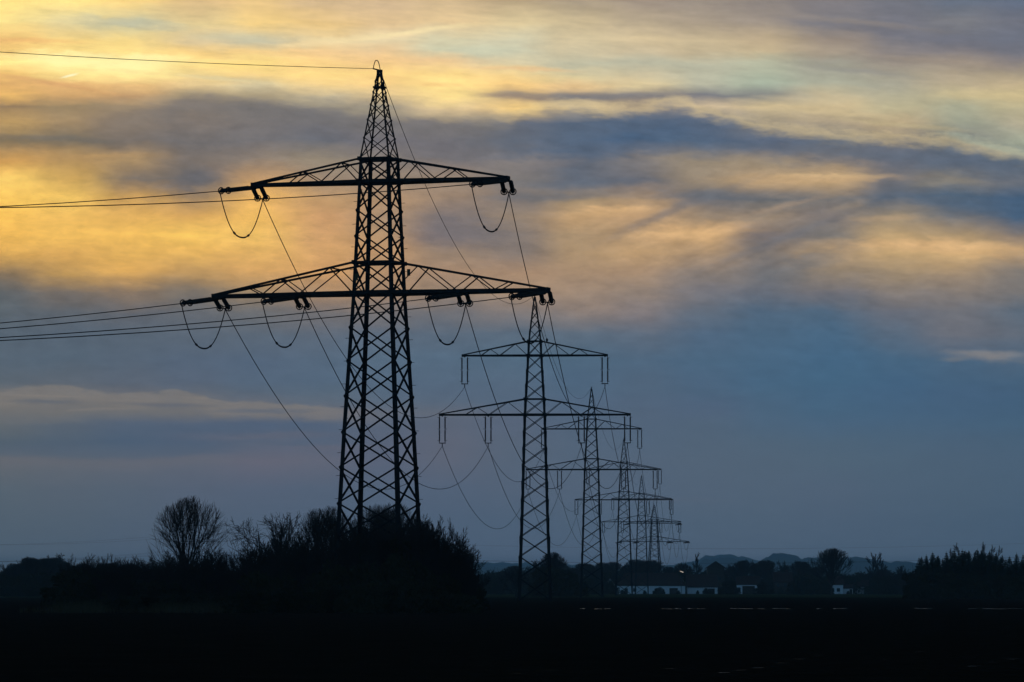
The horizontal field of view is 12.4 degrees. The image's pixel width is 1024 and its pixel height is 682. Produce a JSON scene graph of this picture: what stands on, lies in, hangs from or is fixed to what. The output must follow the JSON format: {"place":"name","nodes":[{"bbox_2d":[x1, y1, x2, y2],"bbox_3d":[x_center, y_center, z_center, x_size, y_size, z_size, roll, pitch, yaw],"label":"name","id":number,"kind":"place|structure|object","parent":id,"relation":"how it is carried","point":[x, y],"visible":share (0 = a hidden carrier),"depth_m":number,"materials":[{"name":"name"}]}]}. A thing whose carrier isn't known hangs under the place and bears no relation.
{"place":"outdoors","nodes":[
{"label":"outdoors","id":0,"kind":"place"},
{"bbox_2d":[19,600,468,612],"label":"grass","id":1,"kind":"structure","parent":0,"point":[80,608],"depth_m":344.66,"materials":[{"name":"plant"}]},
{"bbox_2d":[12,594,902,597],"bbox_3d":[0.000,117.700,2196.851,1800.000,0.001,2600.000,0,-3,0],"label":"meadow","id":2,"kind":"structure","parent":0,"point":[736,595],"depth_m":1121.28,"materials":[{"name":"black plant"}]},
{"bbox_2d":[17,557,42,575],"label":"bare tree","id":3,"kind":"object","parent":2,"relation":"on","point":[28,565],"visible":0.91,"depth_m":1151.03,"materials":[{"name":"black plant"}]},
{"bbox_2d":[32,568,60,596],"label":"thicket bush","id":4,"kind":"object","parent":2,"relation":"on","point":[45,582],"visible":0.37,"depth_m":1100.07,"materials":[{"name":"black plant"}]},
{"bbox_2d":[477,577,503,593],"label":"thicket bush","id":5,"kind":"object","parent":2,"relation":"on","point":[489,585],"visible":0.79,"depth_m":1585.95,"materials":[{"name":"black plant"}]},
{"bbox_2d":[499,568,528,596],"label":"tree","id":6,"kind":"object","parent":2,"relation":"on","point":[515,582],"visible":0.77,"depth_m":1049.09,"materials":[{"name":"black plant"}]},
{"bbox_2d":[527,567,565,596],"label":"thicket bush","id":7,"kind":"object","parent":2,"relation":"on","point":[539,577],"visible":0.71,"depth_m":1106.89,"materials":[{"name":"black plant"}]},
{"bbox_2d":[538,552,566,569],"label":"bare tree","id":8,"kind":"object","parent":2,"relation":"on","point":[556,558],"visible":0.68,"depth_m":1118.28,"materials":[{"name":"black plant"}]},
{"bbox_2d":[530,559,588,596],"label":"thicket bush","id":9,"kind":"object","parent":2,"relation":"on","point":[570,586],"visible":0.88,"depth_m":1107.42,"materials":[{"name":"black plant"}]},
{"bbox_2d":[578,563,598,580],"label":"bare tree","id":10,"kind":"object","parent":2,"relation":"on","point":[590,566],"visible":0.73,"depth_m":1824.72,"materials":[{"name":"black plant"}]},
{"bbox_2d":[525,387,657,596],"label":"suspension pylon","id":11,"kind":"object","parent":2,"relation":"on","point":[595,429],"visible":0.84,"depth_m":1005.21,"materials":[{"name":"metal"}]},
{"bbox_2d":[603,568,623,584],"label":"thicket bush","id":12,"kind":"object","parent":2,"relation":"on","point":[612,577],"visible":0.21,"depth_m":1806.17,"materials":[{"name":"black plant"}]},
{"bbox_2d":[575,439,672,594],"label":"suspension pylon","id":13,"kind":"object","parent":2,"relation":"on","point":[629,526],"visible":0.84,"depth_m":1344.39,"materials":[{"name":"metal"}]},
{"bbox_2d":[619,564,639,573],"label":"bare tree","id":14,"kind":"object","parent":2,"relation":"on","point":[629,569],"visible":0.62,"depth_m":1818.05,"materials":[{"name":"black plant"}]},
{"bbox_2d":[602,475,680,593],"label":"suspension pylon","id":15,"kind":"object","parent":2,"relation":"on","point":[637,535],"visible":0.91,"depth_m":1678.00,"materials":[{"name":"metal"}]},
{"bbox_2d":[617,573,685,593],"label":"barn","id":16,"kind":"structure","parent":2,"relation":"on","point":[671,583],"depth_m":1743.59,"materials":[{"name":"ceramic"}]},
{"bbox_2d":[616,505,689,561],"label":"tension pylon","id":17,"kind":"object","parent":2,"relation":"on","point":[657,536],"visible":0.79,"depth_m":2047.48,"materials":[{"name":"metal"}]},
{"bbox_2d":[643,561,671,572],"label":"bare tree","id":18,"kind":"object","parent":2,"relation":"on","point":[659,566],"visible":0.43,"depth_m":1814.86,"materials":[{"name":"black plant"}]},
{"bbox_2d":[666,568,696,593],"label":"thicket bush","id":19,"kind":"object","parent":2,"relation":"on","point":[682,576],"visible":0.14,"depth_m":1785.68,"materials":[{"name":"black plant"}]},
{"bbox_2d":[685,574,718,593],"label":"farmhouse","id":20,"kind":"object","parent":2,"relation":"on","point":[698,582],"visible":0.93,"depth_m":1747.94,"materials":[{"name":"ceramic"}]},
{"bbox_2d":[705,561,725,593],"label":"gabled house","id":21,"kind":"structure","parent":2,"relation":"on","point":[715,567],"depth_m":1777.88,"materials":[{"name":"ceramic"}]},
{"bbox_2d":[717,580,740,593],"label":"thicket bush","id":22,"kind":"object","parent":2,"relation":"on","point":[728,587],"visible":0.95,"depth_m":1593.36,"materials":[{"name":"black plant"}]},
{"bbox_2d":[732,560,754,575],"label":"tree","id":23,"kind":"object","parent":2,"relation":"on","point":[741,567],"visible":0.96,"depth_m":1901.80,"materials":[{"name":"black plant"}]},
{"bbox_2d":[735,576,760,593],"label":"garage house","id":24,"kind":"structure","parent":2,"relation":"on","point":[747,584],"depth_m":1737.99,"materials":[{"name":"ceramic"}]},
{"bbox_2d":[742,586,754,593],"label":"door","id":25,"kind":"structure","parent":24,"relation":"in","point":[745,589],"depth_m":1737.43,"materials":[{"name":"grey"}]},
{"bbox_2d":[754,560,776,575],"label":"bare tree","id":26,"kind":"object","parent":2,"relation":"on","point":[761,564],"visible":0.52,"depth_m":1951.93,"materials":[{"name":"black plant"}]},
{"bbox_2d":[760,563,782,579],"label":"bare tree","id":27,"kind":"object","parent":2,"relation":"on","point":[768,569],"visible":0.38,"depth_m":1878.62,"materials":[{"name":"black plant"}]},
{"bbox_2d":[772,570,792,593],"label":"cottage","id":28,"kind":"structure","parent":2,"relation":"on","point":[781,579],"depth_m":1788.29,"materials":[{"name":"ceramic"}]},
{"bbox_2d":[788,561,811,574],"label":"bare tree","id":29,"kind":"object","parent":2,"relation":"on","point":[801,567],"visible":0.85,"depth_m":1872.19,"materials":[{"name":"black plant"}]},
{"bbox_2d":[808,547,854,594],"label":"bare tree","id":30,"kind":"object","parent":2,"relation":"on","point":[830,558],"visible":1,"depth_m":1417.64,"materials":[{"name":"black plant"}]},
{"bbox_2d":[828,576,843,593],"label":"white house","id":31,"kind":"structure","parent":2,"relation":"on","point":[838,586],"depth_m":1732.65,"materials":[{"name":"paint"}]},
{"bbox_2d":[826,573,858,593],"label":"thicket bush","id":32,"kind":"object","parent":2,"relation":"on","point":[849,579],"visible":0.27,"depth_m":1797.51,"materials":[{"name":"black plant"}]},
{"bbox_2d":[854,580,868,593],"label":"barn","id":33,"kind":"structure","parent":2,"relation":"on","point":[863,583],"depth_m":1798.37,"materials":[{"name":"ceramic"}]},
{"bbox_2d":[865,553,878,578],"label":"poplar tree","id":34,"kind":"object","parent":2,"relation":"on","point":[873,565],"visible":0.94,"depth_m":1698.25,"materials":[{"name":"black plant"}]},
{"bbox_2d":[874,553,887,577],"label":"poplar tree","id":35,"kind":"object","parent":2,"relation":"on","point":[881,569],"visible":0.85,"depth_m":1717.73,"materials":[{"name":"black plant"}]},
{"bbox_2d":[889,565,910,594],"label":"bare tree","id":36,"kind":"object","parent":2,"relation":"on","point":[894,576],"visible":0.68,"depth_m":1498.78,"materials":[{"name":"black plant"}]},
{"bbox_2d":[0,597,1023,681],"bbox_3d":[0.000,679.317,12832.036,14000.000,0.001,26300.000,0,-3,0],"label":"ground","id":37,"kind":"structure","parent":0,"point":[513,639],"depth_m":148.02,"materials":[{"name":"soil"}]},
{"bbox_2d":[40,564,81,606],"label":"thicket bush","id":38,"kind":"object","parent":37,"relation":"on","point":[45,592],"visible":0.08,"depth_m":444.86,"materials":[{"name":"black plant"}]},
{"bbox_2d":[58,554,95,575],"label":"bare shrub","id":39,"kind":"object","parent":37,"relation":"on","point":[87,563],"visible":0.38,"depth_m":433.49,"materials":[{"name":"black plant"}]},
{"bbox_2d":[54,564,108,607],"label":"thicket bush","id":40,"kind":"object","parent":37,"relation":"on","point":[72,584],"visible":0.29,"depth_m":427.49,"materials":[{"name":"black plant"}]},
{"bbox_2d":[99,559,127,599],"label":"bare shrub","id":41,"kind":"object","parent":37,"relation":"on","point":[111,591],"visible":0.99,"depth_m":388.03,"materials":[{"name":"black plant"}]},
{"bbox_2d":[102,561,137,596],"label":"bare shrub","id":42,"kind":"object","parent":37,"relation":"on","point":[128,583],"visible":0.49,"depth_m":395.30,"materials":[{"name":"black plant"}]},
{"bbox_2d":[139,594,160,610],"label":"thicket bush","id":43,"kind":"object","parent":37,"relation":"on","point":[146,602],"visible":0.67,"depth_m":374.93,"materials":[{"name":"black plant"}]},
{"bbox_2d":[133,558,175,578],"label":"bare shrub","id":44,"kind":"object","parent":37,"relation":"on","point":[151,566],"visible":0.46,"depth_m":427.51,"materials":[{"name":"black plant"}]},
{"bbox_2d":[136,556,176,583],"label":"bare shrub","id":45,"kind":"object","parent":37,"relation":"on","point":[163,574],"visible":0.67,"depth_m":423.34,"materials":[{"name":"black plant"}]},
{"bbox_2d":[146,496,229,570],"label":"bare tree","id":46,"kind":"object","parent":37,"relation":"on","point":[189,519],"visible":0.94,"depth_m":451.18,"materials":[{"name":"black plant"}]},
{"bbox_2d":[174,547,209,592],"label":"bare shrub","id":47,"kind":"object","parent":37,"relation":"on","point":[194,570],"visible":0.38,"depth_m":402.47,"materials":[{"name":"black plant"}]},
{"bbox_2d":[171,551,213,580],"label":"bare shrub","id":48,"kind":"object","parent":37,"relation":"on","point":[177,558],"visible":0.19,"depth_m":430.08,"materials":[{"name":"black plant"}]},
{"bbox_2d":[170,545,227,594],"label":"bare shrub","id":49,"kind":"object","parent":37,"relation":"on","point":[206,575],"visible":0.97,"depth_m":392.94,"materials":[{"name":"black plant"}]},
{"bbox_2d":[202,551,252,595],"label":"bare shrub","id":50,"kind":"object","parent":37,"relation":"on","point":[219,575],"visible":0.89,"depth_m":391.21,"materials":[{"name":"black plant"}]},
{"bbox_2d":[226,562,245,586],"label":"bare shrub","id":51,"kind":"object","parent":37,"relation":"on","point":[233,572],"visible":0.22,"depth_m":406.94,"materials":[{"name":"black plant"}]},
{"bbox_2d":[227,547,257,576],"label":"bare shrub","id":52,"kind":"object","parent":37,"relation":"on","point":[236,559],"visible":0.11,"depth_m":423.69,"materials":[{"name":"black plant"}]},
{"bbox_2d":[238,541,287,589],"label":"bare shrub","id":53,"kind":"object","parent":37,"relation":"on","point":[252,566],"visible":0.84,"depth_m":353.14,"materials":[{"name":"black plant"}]},
{"bbox_2d":[224,512,313,568],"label":"bare tree","id":54,"kind":"object","parent":37,"relation":"on","point":[253,536],"visible":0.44,"depth_m":440.75,"materials":[{"name":"black plant"}]},
{"bbox_2d":[252,535,285,576],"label":"bare shrub","id":55,"kind":"object","parent":37,"relation":"on","point":[266,555],"visible":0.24,"depth_m":385.73,"materials":[{"name":"black plant"}]},
{"bbox_2d":[258,534,306,578],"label":"bare shrub","id":56,"kind":"object","parent":37,"relation":"on","point":[287,561],"visible":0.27,"depth_m":404.87,"materials":[{"name":"black plant"}]},
{"bbox_2d":[269,512,300,549],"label":"bare tree","id":57,"kind":"object","parent":37,"relation":"on","point":[281,536],"visible":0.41,"depth_m":431.14,"materials":[{"name":"black plant"}]},
{"bbox_2d":[283,535,323,584],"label":"bare shrub","id":58,"kind":"object","parent":37,"relation":"on","point":[301,560],"visible":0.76,"depth_m":358.43,"materials":[{"name":"black plant"}]},
{"bbox_2d":[282,540,334,575],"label":"bare shrub","id":59,"kind":"object","parent":37,"relation":"on","point":[308,552],"visible":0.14,"depth_m":400.80,"materials":[{"name":"black plant"}]},
{"bbox_2d":[288,532,328,579],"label":"bare shrub","id":60,"kind":"object","parent":37,"relation":"on","point":[319,544],"visible":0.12,"depth_m":408.16,"materials":[{"name":"black plant"}]},
{"bbox_2d":[294,508,336,548],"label":"bare tree","id":61,"kind":"object","parent":37,"relation":"on","point":[316,527],"visible":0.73,"depth_m":435.34,"materials":[{"name":"black plant"}]},
{"bbox_2d":[304,537,342,572],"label":"bare shrub","id":62,"kind":"object","parent":37,"relation":"on","point":[323,555],"visible":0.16,"depth_m":385.24,"materials":[{"name":"black plant"}]},
{"bbox_2d":[313,505,350,550],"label":"bare tree","id":63,"kind":"object","parent":37,"relation":"on","point":[332,511],"visible":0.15,"depth_m":445.33,"materials":[{"name":"black plant"}]},
{"bbox_2d":[322,523,362,572],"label":"bare shrub","id":64,"kind":"object","parent":37,"relation":"on","point":[341,551],"visible":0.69,"depth_m":350.98,"materials":[{"name":"black plant"}]},
{"bbox_2d":[341,519,383,569],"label":"bare shrub","id":65,"kind":"object","parent":37,"relation":"on","point":[374,545],"visible":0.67,"depth_m":351.38,"materials":[{"name":"black plant"}]},
{"bbox_2d":[180,60,554,557],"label":"tension pylon","id":66,"kind":"object","parent":37,"relation":"on","point":[391,292],"visible":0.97,"depth_m":370.51,"materials":[{"name":"metal"}]},
{"bbox_2d":[1,303,181,322],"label":"conductor","id":67,"kind":"object","parent":66,"relation":"attached to","point":[89,314],"visible":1,"depth_m":360.23,"materials":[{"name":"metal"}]},
{"bbox_2d":[0,191,219,206],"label":"conductor","id":68,"kind":"object","parent":66,"relation":"attached to","point":[108,199],"visible":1,"depth_m":357.51,"materials":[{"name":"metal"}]},
{"bbox_2d":[0,302,261,328],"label":"conductor","id":69,"kind":"object","parent":66,"relation":"attached to","point":[129,316],"visible":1,"depth_m":353.51,"materials":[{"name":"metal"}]},
{"bbox_2d":[3,52,372,68],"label":"earth wire","id":70,"kind":"object","parent":66,"relation":"attached to","point":[187,62],"visible":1,"depth_m":349.81,"materials":[{"name":"metal"}]},
{"bbox_2d":[0,298,426,337],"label":"conductor","id":71,"kind":"object","parent":66,"relation":"attached to","point":[208,322],"visible":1,"depth_m":339.33,"materials":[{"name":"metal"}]},
{"bbox_2d":[0,184,471,207],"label":"conductor","id":72,"kind":"object","parent":66,"relation":"attached to","point":[230,200],"visible":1,"depth_m":336.00,"materials":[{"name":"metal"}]},
{"bbox_2d":[0,297,510,340],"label":"conductor","id":73,"kind":"object","parent":66,"relation":"attached to","point":[251,324],"visible":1,"depth_m":332.48,"materials":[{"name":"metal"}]},
{"bbox_2d":[225,310,441,489],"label":"conductor","id":74,"kind":"object","parent":66,"relation":"attached to","point":[290,416],"visible":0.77,"depth_m":437.39,"materials":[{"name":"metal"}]},
{"bbox_2d":[263,200,464,417],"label":"conductor","id":75,"kind":"object","parent":66,"relation":"attached to","point":[324,323],"visible":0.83,"depth_m":435.92,"materials":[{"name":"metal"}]},
{"bbox_2d":[305,309,487,488],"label":"conductor","id":76,"kind":"object","parent":66,"relation":"attached to","point":[358,413],"visible":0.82,"depth_m":428.29,"materials":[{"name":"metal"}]},
{"bbox_2d":[385,84,531,303],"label":"earth wire","id":77,"kind":"object","parent":66,"relation":"attached to","point":[431,198],"visible":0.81,"depth_m":438.74,"materials":[{"name":"metal"}]},
{"bbox_2d":[466,306,580,488],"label":"conductor","id":78,"kind":"object","parent":66,"relation":"attached to","point":[500,413],"visible":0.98,"depth_m":435.34,"materials":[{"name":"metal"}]},
{"bbox_2d":[509,194,604,416],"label":"conductor","id":79,"kind":"object","parent":66,"relation":"attached to","point":[537,315],"visible":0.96,"depth_m":433.57,"materials":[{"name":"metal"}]},
{"bbox_2d":[548,306,627,488],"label":"conductor","id":80,"kind":"object","parent":66,"relation":"attached to","point":[570,407],"visible":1,"depth_m":430.09,"materials":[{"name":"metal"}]},
{"bbox_2d":[347,504,395,540],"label":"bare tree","id":81,"kind":"object","parent":37,"relation":"on","point":[383,514],"visible":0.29,"depth_m":419.68,"materials":[{"name":"black plant"}]},
{"bbox_2d":[364,512,407,539],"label":"bare shrub","id":82,"kind":"object","parent":37,"relation":"on","point":[403,524],"visible":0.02,"depth_m":397.51,"materials":[{"name":"black plant"}]},
{"bbox_2d":[370,513,420,543],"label":"bare shrub","id":83,"kind":"object","parent":37,"relation":"on","point":[399,526],"visible":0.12,"depth_m":361.11,"materials":[{"name":"black plant"}]},
{"bbox_2d":[373,502,422,537],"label":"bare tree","id":84,"kind":"object","parent":37,"relation":"on","point":[393,511],"visible":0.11,"depth_m":427.18,"materials":[{"name":"black plant"}]},
{"bbox_2d":[378,523,431,567],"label":"thicket bush","id":85,"kind":"object","parent":37,"relation":"on","point":[405,550],"visible":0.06,"depth_m":353.85,"materials":[{"name":"black plant"}]},
{"bbox_2d":[378,517,442,557],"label":"bare shrub","id":86,"kind":"object","parent":37,"relation":"on","point":[410,534],"visible":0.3,"depth_m":355.80,"materials":[{"name":"black plant"}]},
{"bbox_2d":[395,513,454,579],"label":"bare shrub","id":87,"kind":"object","parent":37,"relation":"on","point":[421,546],"visible":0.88,"depth_m":351.79,"materials":[{"name":"black plant"}]},
{"bbox_2d":[424,517,468,577],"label":"bare shrub","id":88,"kind":"object","parent":37,"relation":"on","point":[457,554],"visible":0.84,"depth_m":354.06,"materials":[{"name":"black plant"}]},
{"bbox_2d":[431,533,475,585],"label":"bare shrub","id":89,"kind":"object","parent":37,"relation":"on","point":[464,564],"visible":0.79,"depth_m":354.94,"materials":[{"name":"black plant"}]},
{"bbox_2d":[455,555,475,594],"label":"bare shrub","id":90,"kind":"object","parent":37,"relation":"on","point":[470,568],"visible":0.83,"depth_m":357.00,"materials":[{"name":"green plant"}]},
{"bbox_2d":[460,565,480,603],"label":"bare shrub","id":91,"kind":"object","parent":37,"relation":"on","point":[472,589],"visible":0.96,"depth_m":355.53,"materials":[{"name":"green plant"}]},
{"bbox_2d":[460,587,490,609],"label":"thicket bush","id":92,"kind":"object","parent":37,"relation":"on","point":[484,602],"visible":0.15,"depth_m":392.63,"materials":[{"name":"black plant"}]},
{"bbox_2d":[437,296,631,600],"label":"suspension pylon","id":93,"kind":"object","parent":37,"relation":"on","point":[526,398],"visible":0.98,"depth_m":689.83,"materials":[{"name":"metal"}]},
{"bbox_2d":[902,572,935,598],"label":"thicket bush","id":94,"kind":"object","parent":37,"relation":"on","point":[918,589],"visible":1,"depth_m":849.96,"materials":[{"name":"black plant"}]},
{"bbox_2d":[901,564,938,595],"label":"thicket bush","id":95,"kind":"object","parent":37,"relation":"on","point":[913,573],"visible":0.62,"depth_m":855.69,"materials":[{"name":"black plant"}]},
{"bbox_2d":[946,551,963,575],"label":"spruce tree","id":96,"kind":"object","parent":37,"relation":"on","point":[954,567],"visible":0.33,"depth_m":871.21,"materials":[{"name":"black plant"}]},
{"bbox_2d":[957,551,965,575],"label":"spruce tree","id":97,"kind":"object","parent":37,"relation":"on","point":[962,560],"visible":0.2,"depth_m":888.61,"materials":[{"name":"black plant"}]},
{"bbox_2d":[960,552,978,578],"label":"spruce tree","id":98,"kind":"object","parent":37,"relation":"on","point":[969,569],"visible":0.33,"depth_m":870.08,"materials":[{"name":"black plant"}]},
{"bbox_2d":[972,548,984,576],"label":"spruce tree","id":99,"kind":"object","parent":37,"relation":"on","point":[976,560],"visible":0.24,"depth_m":886.19,"materials":[{"name":"black plant"}]},
{"bbox_2d":[976,552,991,580],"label":"spruce tree","id":100,"kind":"object","parent":37,"relation":"on","point":[982,568],"visible":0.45,"depth_m":871.58,"materials":[{"name":"black plant"}]},
{"bbox_2d":[985,554,1004,578],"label":"spruce tree","id":101,"kind":"object","parent":37,"relation":"on","point":[995,570],"visible":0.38,"depth_m":863.75,"materials":[{"name":"black plant"}]},
{"bbox_2d":[1009,553,1020,576],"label":"spruce tree","id":102,"kind":"object","parent":37,"relation":"on","point":[1016,567],"visible":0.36,"depth_m":874.37,"materials":[{"name":"black plant"}]},
{"bbox_2d":[0,0,1023,571],"label":"sky","id":103,"kind":"structure","parent":0,"point":[789,234],"materials":[{"name":"blue"}]},
{"bbox_2d":[473,554,758,570],"bbox_3d":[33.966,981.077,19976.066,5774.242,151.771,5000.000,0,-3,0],"label":"hills","id":104,"kind":"structure","parent":0,"point":[502,565],"depth_m":19516.23,"materials":[{"name":"blue plant"}]},
{"bbox_2d":[687,553,923,576],"bbox_3d":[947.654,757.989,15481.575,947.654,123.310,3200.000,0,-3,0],"label":"hills","id":105,"kind":"structure","parent":0,"point":[860,564],"depth_m":15048.45,"materials":[{"name":"blue plant"}]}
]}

